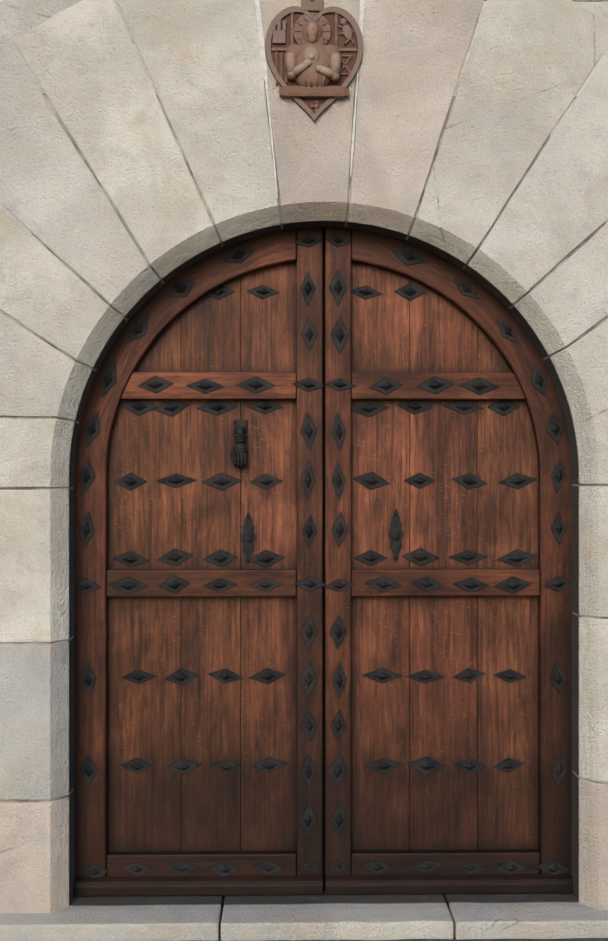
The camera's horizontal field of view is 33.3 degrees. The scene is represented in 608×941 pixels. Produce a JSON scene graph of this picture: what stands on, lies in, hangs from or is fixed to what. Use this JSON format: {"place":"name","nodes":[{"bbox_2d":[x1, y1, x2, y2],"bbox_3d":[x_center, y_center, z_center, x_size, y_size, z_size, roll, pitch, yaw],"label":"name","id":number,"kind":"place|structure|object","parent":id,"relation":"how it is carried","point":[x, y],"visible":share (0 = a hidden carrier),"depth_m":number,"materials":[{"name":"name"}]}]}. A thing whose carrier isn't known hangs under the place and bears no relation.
{"place":"outdoors","nodes":[
{"label":"outdoors","id":0,"kind":"place"},
{"bbox_2d":[189,927,607,940],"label":"ground","id":1,"kind":"structure","parent":0,"point":[574,939],"depth_m":3.82,"materials":[{"name":"stone"}]},
{"bbox_2d":[0,895,223,940],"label":"threshold","id":2,"kind":"object","parent":1,"relation":"on","point":[137,918],"visible":0.73,"depth_m":3.84,"materials":[{"name":"stone"}]},
{"bbox_2d":[0,789,74,912],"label":"jamb","id":3,"kind":"object","parent":2,"relation":"on","point":[37,857],"visible":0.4,"depth_m":3.91,"materials":[{"name":"stone"}]},
{"bbox_2d":[0,638,74,799],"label":"jamb","id":4,"kind":"object","parent":3,"relation":"on","point":[37,721],"visible":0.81,"depth_m":3.91,"materials":[{"name":"stone"}]},
{"bbox_2d":[0,489,74,641],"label":"jamb","id":5,"kind":"object","parent":4,"relation":"on","point":[37,565],"visible":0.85,"depth_m":3.91,"materials":[{"name":"stone"}]},
{"bbox_2d":[0,419,79,487],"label":"stone block","id":6,"kind":"structure","parent":5,"relation":"on","point":[37,452],"depth_m":3.91,"materials":[{"name":"stone"}]},
{"bbox_2d":[0,314,96,421],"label":"stone","id":7,"kind":"object","parent":6,"relation":"on","point":[39,377],"visible":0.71,"depth_m":3.91,"materials":[{"name":"stone"}]},
{"bbox_2d":[73,876,322,895],"bbox_3d":[-0.422,1.663,4.071,0.995,0.063,0.035,0,0,-1],"label":"door bottom board","id":8,"kind":"object","parent":2,"relation":"on","point":[193,886],"visible":0.98,"depth_m":4.06,"materials":[{"name":"brown wood"}]},
{"bbox_2d":[0,0,607,801],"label":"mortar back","id":9,"kind":"object","parent":1,"relation":"on","point":[584,242],"visible":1,"depth_m":3.94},
{"bbox_2d":[0,203,30,232],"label":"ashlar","id":10,"kind":"object","parent":9,"relation":"attached to","point":[14,217],"visible":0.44,"depth_m":3.91,"materials":[{"name":"stone"}]},
{"bbox_2d":[0,206,126,369],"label":"arch stone","id":11,"kind":"object","parent":9,"relation":"attached to","point":[46,294],"visible":0.9,"depth_m":3.91,"materials":[{"name":"stone"}]},
{"bbox_2d":[0,0,157,94],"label":"ashlar","id":12,"kind":"object","parent":9,"relation":"attached to","point":[19,18],"visible":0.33,"depth_m":3.91,"materials":[{"name":"stone"}]},
{"bbox_2d":[0,33,162,319],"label":"arch stone","id":13,"kind":"object","parent":9,"relation":"attached to","point":[53,198],"visible":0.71,"depth_m":3.91,"materials":[{"name":"stone"}]},
{"bbox_2d":[14,0,221,282],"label":"arch stone","id":14,"kind":"object","parent":9,"relation":"attached to","point":[81,58],"visible":0.98,"depth_m":3.91,"materials":[{"name":"stone"}]},
{"bbox_2d":[74,229,296,876],"bbox_3d":[-0.490,0.349,4.111,0.920,2.703,0.050,0,0,-1],"label":"arch door","id":15,"kind":"structure","parent":9,"relation":"attached to","point":[161,309],"depth_m":4.08,"materials":[{"name":"brown wood"}]},
{"bbox_2d":[108,314,180,851],"bbox_3d":[-0.662,0.505,4.132,0.326,2.372,0.020,0,0,-1],"label":"plank","id":16,"kind":"object","parent":15,"relation":"attached to","point":[144,719],"depth_m":4.12,"materials":[{"name":"brown wood"}]},
{"bbox_2d":[107,850,296,876],"bbox_3d":[-0.412,1.621,4.113,0.764,0.153,0.048,0,0,-1],"label":"bottom rail","id":17,"kind":"object","parent":15,"relation":"attached to","point":[157,862],"visible":0.54,"depth_m":4.09,"materials":[{"name":"brown wood"}]},
{"bbox_2d":[107,569,296,596],"bbox_3d":[-0.412,0.454,4.113,0.764,0.108,0.048,0,0,-1],"label":"rail","id":18,"kind":"object","parent":15,"relation":"attached to","point":[198,579],"visible":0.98,"depth_m":4.09,"materials":[{"name":"brown wood"}]},
{"bbox_2d":[121,372,296,399],"bbox_3d":[-0.383,-0.341,4.114,0.705,0.108,0.048,0,0,-1],"label":"rail top","id":19,"kind":"object","parent":15,"relation":"attached to","point":[284,388],"visible":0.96,"depth_m":4.09,"materials":[{"name":"brown wood"}]},
{"bbox_2d":[181,277,240,850],"bbox_3d":[-0.378,0.434,4.136,0.240,2.514,0.020,0,0,-1],"label":"plank","id":20,"kind":"object","parent":15,"relation":"attached to","point":[210,643],"depth_m":4.13,"materials":[{"name":"brown wood"}]},
{"bbox_2d":[241,260,296,853],"bbox_3d":[-0.134,0.403,4.140,0.246,2.575,0.020,0,0,-1],"label":"plank","id":21,"kind":"object","parent":15,"relation":"attached to","point":[268,630],"depth_m":4.13,"materials":[{"name":"brown wood"}]},
{"bbox_2d":[231,420,246,467],"bbox_3d":[-0.262,-0.106,4.104,0.066,0.196,0.051,0,0,-1],"label":"door knocker","id":22,"kind":"object","parent":21,"relation":"attached to","point":[238,456],"visible":1,"depth_m":4.09,"materials":[{"name":"metal"}]},
{"bbox_2d":[241,512,255,563],"bbox_3d":[-0.226,0.274,4.123,0.059,0.216,0.013,0,0,-1],"label":"door handle plate","id":23,"kind":"object","parent":21,"relation":"attached to","point":[248,528],"visible":1,"depth_m":4.12,"materials":[{"name":"metal"}]},
{"bbox_2d":[297,227,322,875],"bbox_3d":[0.023,0.346,4.120,0.104,2.710,0.049,0,0,-1],"label":"door stile","id":24,"kind":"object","parent":15,"relation":"attached to","point":[310,560],"depth_m":4.09,"materials":[{"name":"brown wood"}]},
{"bbox_2d":[117,0,280,246],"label":"arch stone","id":25,"kind":"object","parent":9,"relation":"attached to","point":[202,60],"visible":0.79,"depth_m":3.92,"materials":[{"name":"stone"}]},
{"bbox_2d":[255,0,277,197],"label":"mortar joint","id":26,"kind":"object","parent":9,"relation":"attached to","point":[260,28],"visible":1,"depth_m":3.92,"materials":[{"name":"white concrete"}]},
{"bbox_2d":[259,0,359,229],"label":"keystone","id":27,"kind":"object","parent":9,"relation":"attached to","point":[312,158],"visible":0.69,"depth_m":3.92,"materials":[{"name":"stone"}]},
{"bbox_2d":[265,0,362,122],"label":"heart plaque","id":28,"kind":"object","parent":9,"relation":"attached to","point":[314,60],"visible":1,"depth_m":3.91,"materials":[{"name":"brown stone"}]},
{"bbox_2d":[350,0,364,176],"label":"mortar joint","id":29,"kind":"object","parent":9,"relation":"attached to","point":[362,4],"visible":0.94,"depth_m":3.92,"materials":[{"name":"white concrete"}]},
{"bbox_2d":[346,0,483,240],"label":"arch stone","id":30,"kind":"object","parent":9,"relation":"attached to","point":[413,56],"visible":0.9,"depth_m":3.93,"materials":[{"name":"stone"}]},
{"bbox_2d":[407,0,607,268],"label":"arch stone","id":31,"kind":"object","parent":9,"relation":"attached to","point":[530,65],"visible":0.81,"depth_m":3.94,"materials":[{"name":"stone"}]},
{"bbox_2d":[453,1,607,97],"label":"ashlar","id":32,"kind":"object","parent":9,"relation":"attached to","point":[599,9],"visible":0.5,"depth_m":3.94,"materials":[{"name":"stone"}]},
{"bbox_2d":[464,51,607,307],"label":"arch stone","id":33,"kind":"object","parent":9,"relation":"attached to","point":[554,214],"visible":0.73,"depth_m":3.94,"materials":[{"name":"stone"}]},
{"bbox_2d":[509,223,607,357],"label":"arch stone","id":34,"kind":"object","parent":9,"relation":"attached to","point":[564,304],"visible":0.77,"depth_m":3.94,"materials":[{"name":"stone"}]},
{"bbox_2d":[550,100,574,137],"bbox_3d":[1.311,-1.280,4.029,0.718,0.316,0.162,0,0,-1],"label":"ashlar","id":35,"kind":"object","parent":9,"relation":"attached to","point":[559,121],"visible":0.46,"depth_m":3.94,"materials":[{"name":"stone"}]},
{"bbox_2d":[224,227,443,898],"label":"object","id":36,"kind":"object","parent":1,"relation":"on","point":[323,560],"visible":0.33,"depth_m":4.16,"materials":[{"name":"black wood"}]},
{"bbox_2d":[221,889,453,940],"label":"threshold","id":37,"kind":"object","parent":1,"relation":"on","point":[324,916],"visible":0.83,"depth_m":3.87,"materials":[{"name":"stone"}]},
{"bbox_2d":[444,893,607,939],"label":"threshold","id":38,"kind":"object","parent":1,"relation":"on","point":[526,916],"visible":0.67,"depth_m":3.88,"materials":[{"name":"stone"}]},
{"bbox_2d":[351,849,539,875],"bbox_3d":[0.572,1.621,4.129,0.764,0.153,0.048,0,0,-1],"label":"bottom rail","id":39,"kind":"object","parent":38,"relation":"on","point":[401,862],"visible":0.46,"depth_m":4.11,"materials":[{"name":"brown wood"}]},
{"bbox_2d":[325,874,572,894],"bbox_3d":[0.583,1.663,4.087,0.995,0.063,0.035,0,0,-1],"label":"door bottom board","id":40,"kind":"object","parent":38,"relation":"on","point":[444,884],"visible":0.98,"depth_m":4.07,"materials":[{"name":"brown wood"}]},
{"bbox_2d":[351,229,571,875],"bbox_3d":[0.650,0.349,4.129,0.920,2.703,0.050,0,0,-1],"label":"arch door","id":41,"kind":"structure","parent":38,"relation":"on","point":[484,312],"depth_m":4.11,"materials":[{"name":"brown wood"}]},
{"bbox_2d":[75,234,571,877],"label":"door studs","id":42,"kind":"object","parent":41,"relation":"attached to","point":[339,530],"visible":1,"depth_m":4.10,"materials":[{"name":"black metal"}]},
{"bbox_2d":[325,227,350,875],"bbox_3d":[0.137,0.346,4.122,0.104,2.710,0.049,0,0,-1],"label":"door stile","id":43,"kind":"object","parent":41,"relation":"attached to","point":[337,559],"depth_m":4.10,"materials":[{"name":"brown wood"}]},
{"bbox_2d":[351,262,408,850],"bbox_3d":[0.299,0.403,4.147,0.258,2.575,0.020,0,0,-1],"label":"plank","id":44,"kind":"object","parent":41,"relation":"attached to","point":[379,624],"depth_m":4.14,"materials":[{"name":"brown wood"}]},
{"bbox_2d":[389,510,402,560],"bbox_3d":[0.374,0.265,4.133,0.059,0.216,0.013,0,0,-1],"label":"door handle plate","id":45,"kind":"object","parent":44,"relation":"attached to","point":[395,543],"visible":1,"depth_m":4.13,"materials":[{"name":"metal"}]},
{"bbox_2d":[351,372,524,399],"bbox_3d":[0.543,-0.341,4.128,0.705,0.108,0.048,0,0,-1],"label":"rail top","id":46,"kind":"object","parent":41,"relation":"attached to","point":[508,384],"visible":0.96,"depth_m":4.10,"materials":[{"name":"brown wood"}]},
{"bbox_2d":[409,279,476,849],"bbox_3d":[0.568,0.436,4.151,0.276,2.509,0.020,0,0,-1],"label":"plank","id":47,"kind":"object","parent":41,"relation":"attached to","point":[443,629],"depth_m":4.14,"materials":[{"name":"brown wood"}]},
{"bbox_2d":[351,569,539,595],"bbox_3d":[0.572,0.454,4.129,0.764,0.108,0.048,0,0,-1],"label":"rail","id":48,"kind":"object","parent":41,"relation":"attached to","point":[448,578],"visible":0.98,"depth_m":4.11,"materials":[{"name":"brown wood"}]},
{"bbox_2d":[477,326,537,849],"bbox_3d":[0.845,0.526,4.155,0.278,2.329,0.020,0,0,-1],"label":"plank","id":49,"kind":"object","parent":41,"relation":"attached to","point":[507,712],"visible":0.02,"depth_m":4.14,"materials":[{"name":"brown wood"}]},
{"bbox_2d":[572,772,607,909],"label":"jamb","id":50,"kind":"object","parent":38,"relation":"on","point":[590,841],"visible":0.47,"depth_m":3.96,"materials":[{"name":"stone"}]},
{"bbox_2d":[572,614,607,781],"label":"jamb","id":51,"kind":"object","parent":50,"relation":"on","point":[589,698],"visible":0.92,"depth_m":3.96,"materials":[{"name":"stone"}]},
{"bbox_2d":[572,486,607,616],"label":"jamb","id":52,"kind":"object","parent":51,"relation":"on","point":[589,550],"visible":0.92,"depth_m":3.96,"materials":[{"name":"stone"}]},
{"bbox_2d":[544,319,607,483],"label":"stone block","id":53,"kind":"structure","parent":52,"relation":"on","point":[578,370],"depth_m":3.94,"materials":[{"name":"stone"}]}
]}

